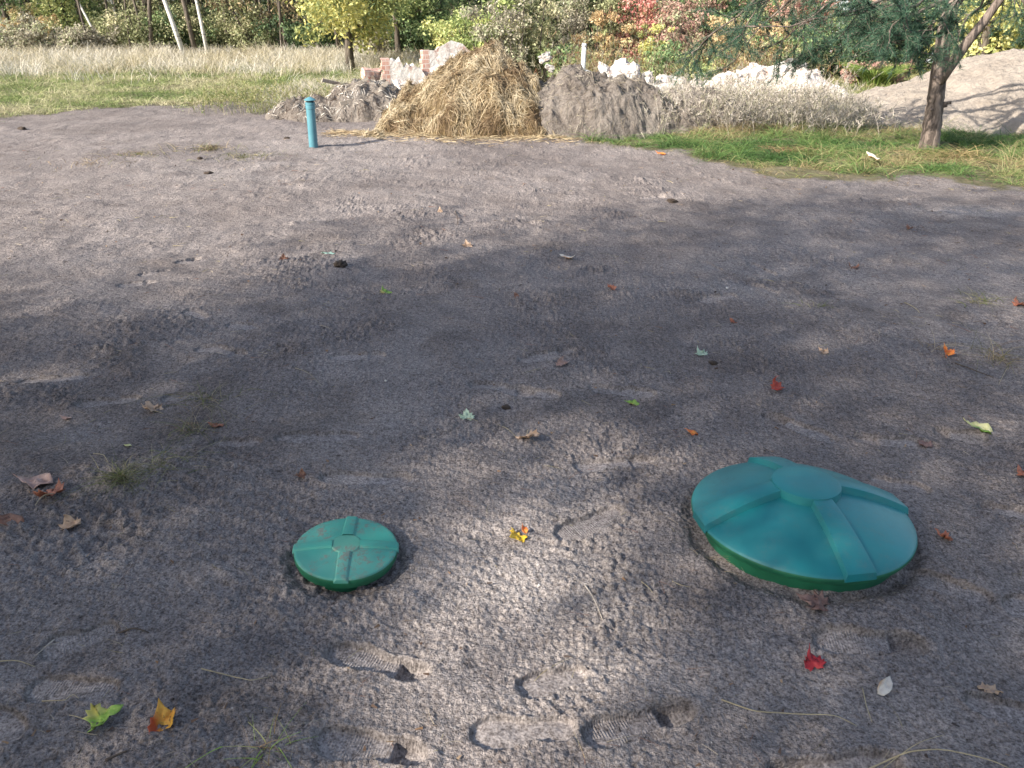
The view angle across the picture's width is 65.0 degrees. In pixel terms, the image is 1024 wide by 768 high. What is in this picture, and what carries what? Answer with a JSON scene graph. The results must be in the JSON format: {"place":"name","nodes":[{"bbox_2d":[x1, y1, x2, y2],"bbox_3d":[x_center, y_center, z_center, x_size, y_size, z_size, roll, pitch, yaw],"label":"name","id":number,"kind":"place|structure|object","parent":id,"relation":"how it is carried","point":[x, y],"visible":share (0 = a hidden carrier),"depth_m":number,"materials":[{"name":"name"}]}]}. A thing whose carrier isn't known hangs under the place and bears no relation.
{"place":"outdoors","nodes":[
{"label":"outdoors","id":0,"kind":"place"},
{"bbox_2d":[0,32,538,83],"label":"dry grass","id":1,"kind":"structure","parent":0,"point":[318,57],"depth_m":23.10,"materials":[{"name":"plant"}]},
{"bbox_2d":[223,57,420,113],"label":"dry grass","id":2,"kind":"structure","parent":0,"point":[315,85],"depth_m":15.29,"materials":[{"name":"plant"}]},
{"bbox_2d":[0,2,1023,767],"bbox_3d":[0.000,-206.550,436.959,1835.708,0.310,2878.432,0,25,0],"label":"ground","id":3,"kind":"structure","parent":0,"point":[422,352],"depth_m":3.43,"materials":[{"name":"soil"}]},
{"bbox_2d":[0,513,24,525],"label":"fallen leaf","id":4,"kind":"object","parent":3,"relation":"on","point":[5,518],"visible":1,"depth_m":2.86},
{"bbox_2d":[0,11,50,51],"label":"bush","id":5,"kind":"object","parent":3,"relation":"on","point":[31,21],"visible":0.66,"depth_m":26.91,"materials":[{"name":"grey plant"}]},
{"bbox_2d":[0,0,53,44],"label":"tree","id":6,"kind":"object","parent":3,"relation":"on","point":[3,9],"visible":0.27,"depth_m":29.05,"materials":[{"name":"green plant"}]},
{"bbox_2d":[0,2,61,44],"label":"bush","id":7,"kind":"object","parent":3,"relation":"on","point":[13,12],"visible":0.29,"depth_m":28.24,"materials":[{"name":"yellow plant"}]},
{"bbox_2d":[12,473,52,488],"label":"fallen leaf","id":8,"kind":"object","parent":3,"relation":"on","point":[37,480],"visible":1,"depth_m":3.03,"materials":[{"name":"plant"}]},
{"bbox_2d":[31,477,64,504],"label":"fallen leaf","id":9,"kind":"object","parent":3,"relation":"on","point":[58,488],"visible":1,"depth_m":2.96,"materials":[{"name":"plant"}]},
{"bbox_2d":[4,23,97,54],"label":"bush","id":10,"kind":"object","parent":3,"relation":"on","point":[76,36],"visible":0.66,"depth_m":26.93,"materials":[{"name":"grey plant"}]},
{"bbox_2d":[21,0,98,32],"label":"tree","id":11,"kind":"object","parent":3,"relation":"on","point":[64,18],"visible":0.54,"depth_m":29.44,"materials":[{"name":"green plant"}]},
{"bbox_2d":[58,514,80,529],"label":"fallen leaf","id":12,"kind":"object","parent":3,"relation":"on","point":[70,522],"visible":1,"depth_m":2.83,"materials":[{"name":"plant"}]},
{"bbox_2d":[30,0,141,32],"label":"tree","id":13,"kind":"object","parent":3,"relation":"on","point":[83,5],"visible":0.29,"depth_m":30.66,"materials":[{"name":"green plant"}]},
{"bbox_2d":[64,24,124,51],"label":"bush","id":14,"kind":"object","parent":3,"relation":"on","point":[99,38],"visible":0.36,"depth_m":27.46,"materials":[{"name":"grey plant"}]},
{"bbox_2d":[70,703,123,731],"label":"fallen leaf","id":15,"kind":"object","parent":3,"relation":"on","point":[98,713],"visible":1,"depth_m":2.07,"materials":[{"name":"plant"}]},
{"bbox_2d":[78,16,143,49],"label":"bush","id":16,"kind":"object","parent":3,"relation":"on","point":[101,33],"visible":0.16,"depth_m":28.46,"materials":[{"name":"green plant"}]},
{"bbox_2d":[55,451,182,500],"bbox_3d":[-1.448,0.333,3.054,0.470,0.083,0.368,0,25,0],"label":"grass tuft","id":17,"kind":"object","parent":3,"relation":"on","point":[115,477],"visible":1,"depth_m":3.04,"materials":[{"name":"plant"}]},
{"bbox_2d":[92,0,164,24],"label":"tree","id":18,"kind":"object","parent":3,"relation":"on","point":[118,5],"visible":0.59,"depth_m":29.84,"materials":[{"name":"green plant"}]},
{"bbox_2d":[108,0,178,36],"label":"tree","id":19,"kind":"object","parent":3,"relation":"on","point":[140,10],"visible":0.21,"depth_m":30.05,"materials":[{"name":"green plant"}]},
{"bbox_2d":[90,5,198,51],"bbox_3d":[-12.658,-12.203,27.811,3.989,1.680,1.602,0,25,0],"label":"bush","id":20,"kind":"object","parent":3,"relation":"on","point":[136,35],"visible":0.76,"depth_m":27.67,"materials":[{"name":"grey plant"}]},
{"bbox_2d":[147,698,175,731],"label":"fallen leaf","id":21,"kind":"object","parent":3,"relation":"on","point":[163,715],"visible":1,"depth_m":2.06,"materials":[{"name":"plant"}]},
{"bbox_2d":[141,10,185,50],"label":"bush","id":22,"kind":"object","parent":3,"relation":"on","point":[157,19],"visible":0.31,"depth_m":27.83,"materials":[{"name":"green plant"}]},
{"bbox_2d":[113,437,230,492],"bbox_3d":[-1.334,0.320,3.135,0.578,0.094,0.572,0,25,0],"label":"grass tuft","id":23,"kind":"object","parent":3,"relation":"on","point":[163,452],"visible":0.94,"depth_m":3.13,"materials":[{"name":"plant"}]},
{"bbox_2d":[162,0,185,55],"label":"birch tree","id":24,"kind":"object","parent":3,"relation":"on","point":[174,29],"visible":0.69,"depth_m":26.02,"materials":[{"name":"white plant"}]},
{"bbox_2d":[157,5,218,52],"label":"bush","id":25,"kind":"object","parent":3,"relation":"on","point":[187,42],"visible":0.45,"depth_m":28.19,"materials":[{"name":"green plant"}]},
{"bbox_2d":[146,405,245,445],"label":"grass tuft","id":26,"kind":"object","parent":3,"relation":"on","point":[185,423],"visible":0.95,"depth_m":3.45,"materials":[{"name":"plant"}]},
{"bbox_2d":[195,0,208,55],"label":"birch tree","id":27,"kind":"object","parent":3,"relation":"on","point":[201,26],"visible":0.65,"depth_m":26.92,"materials":[{"name":"white plant"}]},
{"bbox_2d":[158,140,247,152],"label":"grass tuft","id":28,"kind":"object","parent":3,"relation":"on","point":[207,149],"visible":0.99,"depth_m":10.12,"materials":[{"name":"plant"}]},
{"bbox_2d":[0,54,405,121],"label":"meadow grass","id":29,"kind":"structure","parent":3,"relation":"on","point":[57,98],"depth_m":17.27,"materials":[{"name":"plant"}]},
{"bbox_2d":[123,379,287,418],"bbox_3d":[-1.435,0.061,3.731,0.774,0.105,0.527,12,28,24],"label":"grass tuft","id":30,"kind":"object","parent":3,"relation":"on","point":[206,397],"visible":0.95,"depth_m":3.71,"materials":[{"name":"plant"}]},
{"bbox_2d":[168,3,265,51],"bbox_3d":[-10.382,-12.688,28.698,3.391,1.784,1.959,0,25,0],"label":"bush","id":31,"kind":"object","parent":3,"relation":"on","point":[248,20],"visible":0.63,"depth_m":28.23,"materials":[{"name":"green plant"}]},
{"bbox_2d":[200,0,268,40],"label":"tree","id":32,"kind":"object","parent":3,"relation":"on","point":[225,5],"visible":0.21,"depth_m":29.39,"materials":[{"name":"green plant"}]},
{"bbox_2d":[216,26,279,51],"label":"bush","id":33,"kind":"object","parent":3,"relation":"on","point":[260,41],"visible":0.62,"depth_m":28.11,"materials":[{"name":"green plant"}]},
{"bbox_2d":[176,68,332,114],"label":"dry weeds","id":34,"kind":"object","parent":3,"relation":"on","point":[241,95],"visible":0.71,"depth_m":14.12,"materials":[{"name":"green plant"}]},
{"bbox_2d":[204,0,307,33],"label":"tree","id":35,"kind":"object","parent":3,"relation":"on","point":[213,3],"visible":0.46,"depth_m":28.28,"materials":[{"name":"green plant"}]},
{"bbox_2d":[187,705,325,767],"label":"grass tuft","id":36,"kind":"object","parent":3,"relation":"on","point":[288,737],"visible":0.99,"depth_m":1.99,"materials":[{"name":"plant"}]},
{"bbox_2d":[240,0,311,47],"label":"tree","id":37,"kind":"object","parent":3,"relation":"on","point":[282,2],"visible":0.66,"depth_m":28.28,"materials":[{"name":"green plant"}]},
{"bbox_2d":[250,9,318,52],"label":"bush","id":38,"kind":"object","parent":3,"relation":"on","point":[289,38],"visible":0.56,"depth_m":28.10,"materials":[{"name":"green plant"}]},
{"bbox_2d":[304,97,317,147],"bbox_3d":[-2.551,-3.272,10.246,0.142,0.746,0.142,25,35,37],"label":"vent pipe","id":39,"kind":"object","parent":3,"relation":"on","point":[311,120],"visible":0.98,"depth_m":10.18,"materials":[{"name":"blue"}]},
{"bbox_2d":[286,7,342,50],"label":"bush","id":40,"kind":"object","parent":3,"relation":"on","point":[327,41],"visible":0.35,"depth_m":28.12,"materials":[{"name":"green plant"}]},
{"bbox_2d":[263,78,400,122],"bbox_3d":[-2.716,-4.690,13.252,2.680,0.704,1.997,0,25,0],"label":"debris heap","id":41,"kind":"object","parent":3,"relation":"on","point":[368,105],"visible":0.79,"depth_m":12.77,"materials":[{"name":"grey soil"}]},
{"bbox_2d":[361,67,381,81],"bbox_3d":[-2.446,-5.314,13.962,0.354,0.368,0.308,-5,37,-23],"label":"brick block","id":42,"kind":"object","parent":41,"relation":"on","point":[370,72],"depth_m":13.81,"materials":[{"name":"brick"}]},
{"bbox_2d":[276,0,399,70],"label":"oak tree","id":43,"kind":"object","parent":3,"relation":"on","point":[349,24],"visible":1,"depth_m":21.42,"materials":[{"name":"yellow plant"}]},
{"bbox_2d":[292,516,398,591],"bbox_3d":[-0.553,0.613,2.694,0.347,0.198,0.346,3,25,-1],"label":"tank lid","id":44,"kind":"object","parent":3,"relation":"on","point":[349,553],"visible":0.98,"depth_m":2.62,"materials":[{"name":"green plastic"}]},
{"bbox_2d":[353,27,405,55],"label":"bush","id":45,"kind":"object","parent":3,"relation":"on","point":[380,47],"visible":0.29,"depth_m":25.62,"materials":[{"name":"green plant"}]},
{"bbox_2d":[380,57,424,86],"bbox_3d":[-1.864,-5.320,14.516,0.949,1.091,0.286,-5,29,-11],"label":"wall fragment","id":46,"kind":"object","parent":3,"relation":"on","point":[392,68],"depth_m":14.22,"materials":[{"name":"paint"}]},
{"bbox_2d":[367,0,438,56],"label":"tree","id":47,"kind":"object","parent":3,"relation":"on","point":[408,8],"visible":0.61,"depth_m":25.01,"materials":[{"name":"plant"}]},
{"bbox_2d":[366,10,446,55],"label":"bush","id":48,"kind":"object","parent":3,"relation":"on","point":[405,42],"visible":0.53,"depth_m":25.41,"materials":[{"name":"green plant"}]},
{"bbox_2d":[389,0,461,42],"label":"tree","id":49,"kind":"object","parent":3,"relation":"on","point":[419,17],"visible":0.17,"depth_m":25.19,"materials":[{"name":"green plant"}]},
{"bbox_2d":[413,12,466,49],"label":"bush","id":50,"kind":"object","parent":3,"relation":"on","point":[425,39],"visible":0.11,"depth_m":24.21,"materials":[{"name":"green plant"}]},
{"bbox_2d":[419,40,469,75],"bbox_3d":[-0.946,-5.658,14.957,1.494,1.359,0.306,-7,22,-14],"label":"wall fragment","id":51,"kind":"object","parent":3,"relation":"on","point":[432,58],"depth_m":14.57,"materials":[{"name":"paint"}]},
{"bbox_2d":[401,0,489,47],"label":"tree","id":52,"kind":"object","parent":3,"relation":"on","point":[447,4],"visible":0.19,"depth_m":24.34,"materials":[{"name":"green plant"}]},
{"bbox_2d":[320,38,581,147],"bbox_3d":[-0.872,-4.239,11.608,3.771,1.411,3.696,0,25,0],"label":"straw heap","id":53,"kind":"object","parent":3,"relation":"on","point":[490,90],"visible":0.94,"depth_m":11.14,"materials":[{"name":"plant"}]},
{"bbox_2d":[419,3,508,49],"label":"bush","id":54,"kind":"object","parent":3,"relation":"on","point":[437,34],"visible":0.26,"depth_m":19.96,"materials":[{"name":"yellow plant"}]},
{"bbox_2d":[436,0,518,55],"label":"bush","id":55,"kind":"object","parent":3,"relation":"on","point":[482,21],"visible":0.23,"depth_m":19.21,"materials":[{"name":"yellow plant"}]},
{"bbox_2d":[0,0,983,52],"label":"trunks","id":56,"kind":"object","parent":3,"relation":"on","point":[147,3],"depth_m":31.21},
{"bbox_2d":[459,0,532,64],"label":"bush","id":57,"kind":"object","parent":3,"relation":"on","point":[499,23],"visible":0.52,"depth_m":18.24,"materials":[{"name":"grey plant"}]},
{"bbox_2d":[450,0,568,51],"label":"tree","id":58,"kind":"object","parent":3,"relation":"on","point":[535,2],"visible":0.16,"depth_m":23.80,"materials":[{"name":"green plant"}]},
{"bbox_2d":[509,0,570,80],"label":"bush","id":59,"kind":"object","parent":3,"relation":"on","point":[534,49],"visible":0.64,"depth_m":18.64,"materials":[{"name":"green plant"}]},
{"bbox_2d":[525,0,597,64],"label":"bush","id":60,"kind":"object","parent":3,"relation":"on","point":[574,18],"visible":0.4,"depth_m":19.74,"materials":[{"name":"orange plant"}]},
{"bbox_2d":[536,43,589,76],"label":"bush","id":61,"kind":"object","parent":3,"relation":"on","point":[559,64],"visible":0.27,"depth_m":18.54,"materials":[{"name":"green plant"}]},
{"bbox_2d":[525,0,601,54],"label":"tree","id":62,"kind":"object","parent":3,"relation":"on","point":[559,5],"visible":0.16,"depth_m":24.53,"materials":[{"name":"green plant"}]},
{"bbox_2d":[570,8,634,68],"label":"bush","id":63,"kind":"object","parent":3,"relation":"on","point":[596,17],"visible":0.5,"depth_m":18.91,"materials":[{"name":"orange plant"}]},
{"bbox_2d":[556,0,675,39],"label":"tree","id":64,"kind":"object","parent":3,"relation":"on","point":[592,3],"visible":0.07,"depth_m":23.78,"materials":[{"name":"green plant"}]},
{"bbox_2d":[578,0,654,62],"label":"bush","id":65,"kind":"object","parent":3,"relation":"on","point":[616,27],"visible":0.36,"depth_m":19.68,"materials":[{"name":"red plant"}]},
{"bbox_2d":[603,0,666,65],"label":"bush","id":66,"kind":"object","parent":3,"relation":"on","point":[649,6],"visible":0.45,"depth_m":19.49,"materials":[{"name":"red plant"}]},
{"bbox_2d":[534,64,764,140],"bbox_3d":[1.407,-4.145,11.723,4.626,1.012,2.809,0,25,0],"label":"soil heap","id":67,"kind":"object","parent":3,"relation":"on","point":[574,98],"visible":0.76,"depth_m":11.19,"materials":[{"name":"soil"}]},
{"bbox_2d":[622,39,688,82],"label":"bush","id":68,"kind":"object","parent":3,"relation":"on","point":[666,55],"visible":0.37,"depth_m":17.29,"materials":[{"name":"green plant"}]},
{"bbox_2d":[637,23,674,71],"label":"bush","id":69,"kind":"object","parent":3,"relation":"on","point":[660,28],"visible":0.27,"depth_m":17.98,"materials":[{"name":"yellow plant"}]},
{"bbox_2d":[649,0,709,64],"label":"bush","id":70,"kind":"object","parent":3,"relation":"on","point":[667,23],"visible":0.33,"depth_m":18.68,"materials":[{"name":"plant"}]},
{"bbox_2d":[507,8,855,81],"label":"bushes","id":71,"kind":"object","parent":3,"relation":"on","point":[594,65],"visible":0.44,"depth_m":16.96,"materials":[{"name":"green plant"}]},
{"bbox_2d":[634,0,733,51],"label":"tree","id":72,"kind":"object","parent":3,"relation":"on","point":[687,15],"visible":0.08,"depth_m":24.56,"materials":[{"name":"green plant"}]},
{"bbox_2d":[647,48,732,80],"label":"bush","id":73,"kind":"object","parent":3,"relation":"on","point":[705,68],"visible":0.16,"depth_m":17.11,"materials":[{"name":"plant"}]},
{"bbox_2d":[658,0,730,58],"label":"bush","id":74,"kind":"object","parent":3,"relation":"on","point":[709,4],"visible":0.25,"depth_m":19.92,"materials":[{"name":"red plant"}]},
{"bbox_2d":[694,15,750,76],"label":"bush","id":75,"kind":"object","parent":3,"relation":"on","point":[721,20],"visible":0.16,"depth_m":18.60,"materials":[{"name":"plant"}]},
{"bbox_2d":[690,0,781,70],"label":"bush","id":76,"kind":"object","parent":3,"relation":"on","point":[728,9],"visible":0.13,"depth_m":19.89,"materials":[{"name":"red plant"}]},
{"bbox_2d":[647,73,847,97],"bbox_3d":[3.550,-5.225,14.404,5.600,0.695,3.000,0,25,0],"label":"rubble bed","id":77,"kind":"object","parent":3,"relation":"on","point":[806,78],"visible":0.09,"depth_m":13.98,"materials":[{"name":"paint"}]},
{"bbox_2d":[620,61,640,76],"bbox_3d":[2.184,-5.685,14.675,0.407,0.335,0.561,26,11,6],"label":"masonry chunk","id":78,"kind":"object","parent":77,"relation":"on","point":[626,69],"visible":0.51,"depth_m":14.44,"materials":[{"name":"paint"}]},
{"bbox_2d":[736,63,764,77],"bbox_3d":[4.454,-5.713,14.893,0.388,0.312,0.476,-26,40,4],"label":"masonry chunk","id":79,"kind":"object","parent":77,"relation":"on","point":[753,73],"visible":0.45,"depth_m":14.76,"materials":[{"name":"paint"}]},
{"bbox_2d":[717,20,791,74],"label":"bush","id":80,"kind":"object","parent":3,"relation":"on","point":[780,31],"visible":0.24,"depth_m":18.39,"materials":[{"name":"plant"}]},
{"bbox_2d":[619,55,921,134],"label":"dry weeds","id":81,"kind":"object","parent":3,"relation":"on","point":[808,105],"visible":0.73,"depth_m":11.71,"materials":[{"name":"beige plant"}]},
{"bbox_2d":[737,0,820,65],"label":"bush","id":82,"kind":"object","parent":3,"relation":"on","point":[788,10],"visible":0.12,"depth_m":19.89,"materials":[{"name":"plant"}]},
{"bbox_2d":[721,699,856,725],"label":"stalk","id":83,"kind":"object","parent":3,"relation":"on","point":[781,712],"visible":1,"depth_m":2.12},
{"bbox_2d":[744,142,841,158],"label":"grass tuft","id":84,"kind":"object","parent":3,"relation":"on","point":[786,149],"visible":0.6,"depth_m":9.99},
{"bbox_2d":[752,25,836,68],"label":"bush","id":85,"kind":"object","parent":3,"relation":"on","point":[782,38],"visible":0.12,"depth_m":18.35,"materials":[{"name":"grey plant"}]},
{"bbox_2d":[764,0,838,57],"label":"bush","id":86,"kind":"object","parent":3,"relation":"on","point":[776,10],"visible":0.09,"depth_m":20.27,"materials":[{"name":"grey plant"}]},
{"bbox_2d":[691,456,917,591],"bbox_3d":[1.006,0.468,2.809,0.759,0.296,0.759,1,23,0],"label":"tank lid","id":87,"kind":"object","parent":3,"relation":"on","point":[783,521],"visible":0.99,"depth_m":2.63,"materials":[{"name":"green plastic"}]},
{"bbox_2d":[796,589,830,610],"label":"fallen leaf","id":88,"kind":"object","parent":3,"relation":"on","point":[815,601],"visible":1,"depth_m":2.47,"materials":[{"name":"plant"}]},
{"bbox_2d":[804,642,825,671],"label":"fallen leaf","id":89,"kind":"object","parent":3,"relation":"on","point":[811,661],"visible":1,"depth_m":2.27,"materials":[{"name":"plant"}]},
{"bbox_2d":[783,2,880,77],"bbox_3d":[7.459,-8.055,18.890,2.247,1.689,1.686,7,26,15],"label":"bush","id":90,"kind":"object","parent":3,"relation":"on","point":[840,61],"visible":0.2,"depth_m":18.83,"materials":[{"name":"green plant"}]},
{"bbox_2d":[667,0,1023,150],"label":"pine tree","id":91,"kind":"object","parent":3,"relation":"on","point":[918,32],"visible":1,"depth_m":9.47,"materials":[{"name":"green plant"}]},
{"bbox_2d":[840,60,870,83],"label":"bush","id":92,"kind":"object","parent":3,"relation":"on","point":[852,78],"visible":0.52,"depth_m":17.76,"materials":[{"name":"grey plant"}]},
{"bbox_2d":[818,14,898,67],"bbox_3d":[8.211,-7.976,18.849,2.084,1.575,1.284,15,29,28],"label":"bush","id":93,"kind":"object","parent":3,"relation":"on","point":[863,60],"visible":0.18,"depth_m":18.84,"materials":[{"name":"green plant"}]},
{"bbox_2d":[877,676,892,695],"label":"fallen leaf","id":94,"kind":"object","parent":3,"relation":"on","point":[885,685],"visible":1,"depth_m":2.18,"materials":[{"name":"plant"}]},
{"bbox_2d":[868,59,914,83],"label":"bush","id":95,"kind":"object","parent":3,"relation":"on","point":[874,65],"visible":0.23,"depth_m":17.57,"materials":[{"name":"green plant"}]},
{"bbox_2d":[771,48,1023,136],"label":"sand heap","id":96,"kind":"object","parent":3,"relation":"on","point":[987,90],"visible":0.41,"depth_m":12.11,"materials":[{"name":"sand"}]},
{"bbox_2d":[866,2,938,69],"bbox_3d":[10.093,-8.883,20.634,2.921,1.774,2.014,21,33,37],"label":"bush","id":97,"kind":"object","parent":3,"relation":"on","point":[924,63],"visible":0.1,"depth_m":20.65,"materials":[{"name":"green plant"}]},
{"bbox_2d":[870,749,1008,767],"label":"stalk","id":98,"kind":"object","parent":3,"relation":"on","point":[889,759],"visible":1,"depth_m":1.99,"materials":[{"name":"plant"}]},
{"bbox_2d":[904,142,1009,166],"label":"grass tuft","id":99,"kind":"object","parent":3,"relation":"on","point":[965,151],"visible":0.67,"depth_m":9.57,"materials":[{"name":"plant"}]},
{"bbox_2d":[896,0,1023,57],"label":"maple tree","id":100,"kind":"object","parent":3,"relation":"on","point":[982,45],"visible":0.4,"depth_m":18.26,"materials":[{"name":"yellow plant"}]},
{"bbox_2d":[963,418,992,434],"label":"fallen leaf","id":101,"kind":"object","parent":3,"relation":"on","point":[984,427],"visible":1,"depth_m":3.49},
{"bbox_2d":[940,328,1023,383],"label":"grass tuft","id":102,"kind":"object","parent":3,"relation":"on","point":[999,358],"visible":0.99,"depth_m":4.17,"materials":[{"name":"plant"}]},
{"bbox_2d":[950,288,1021,310],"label":"grass tuft","id":103,"kind":"object","parent":3,"relation":"on","point":[985,300],"visible":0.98,"depth_m":5.05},
{"bbox_2d":[977,682,1002,694],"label":"fallen leaf","id":104,"kind":"object","parent":3,"relation":"on","point":[990,688],"visible":1,"depth_m":2.20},
{"bbox_2d":[547,115,1023,190],"bbox_3d":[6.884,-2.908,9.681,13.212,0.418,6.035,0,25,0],"label":"verge grass","id":105,"kind":"structure","parent":0,"point":[1015,145],"depth_m":10.05,"materials":[{"name":"plant"}]},
{"bbox_2d":[822,67,930,93],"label":"lawn grass","id":106,"kind":"structure","parent":0,"point":[835,78],"depth_m":17.63,"materials":[{"name":"plant"}]},
{"bbox_2d":[833,61,927,86],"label":"ornamental grass","id":107,"kind":"object","parent":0,"point":[872,76],"depth_m":17.20,"materials":[{"name":"plant"}]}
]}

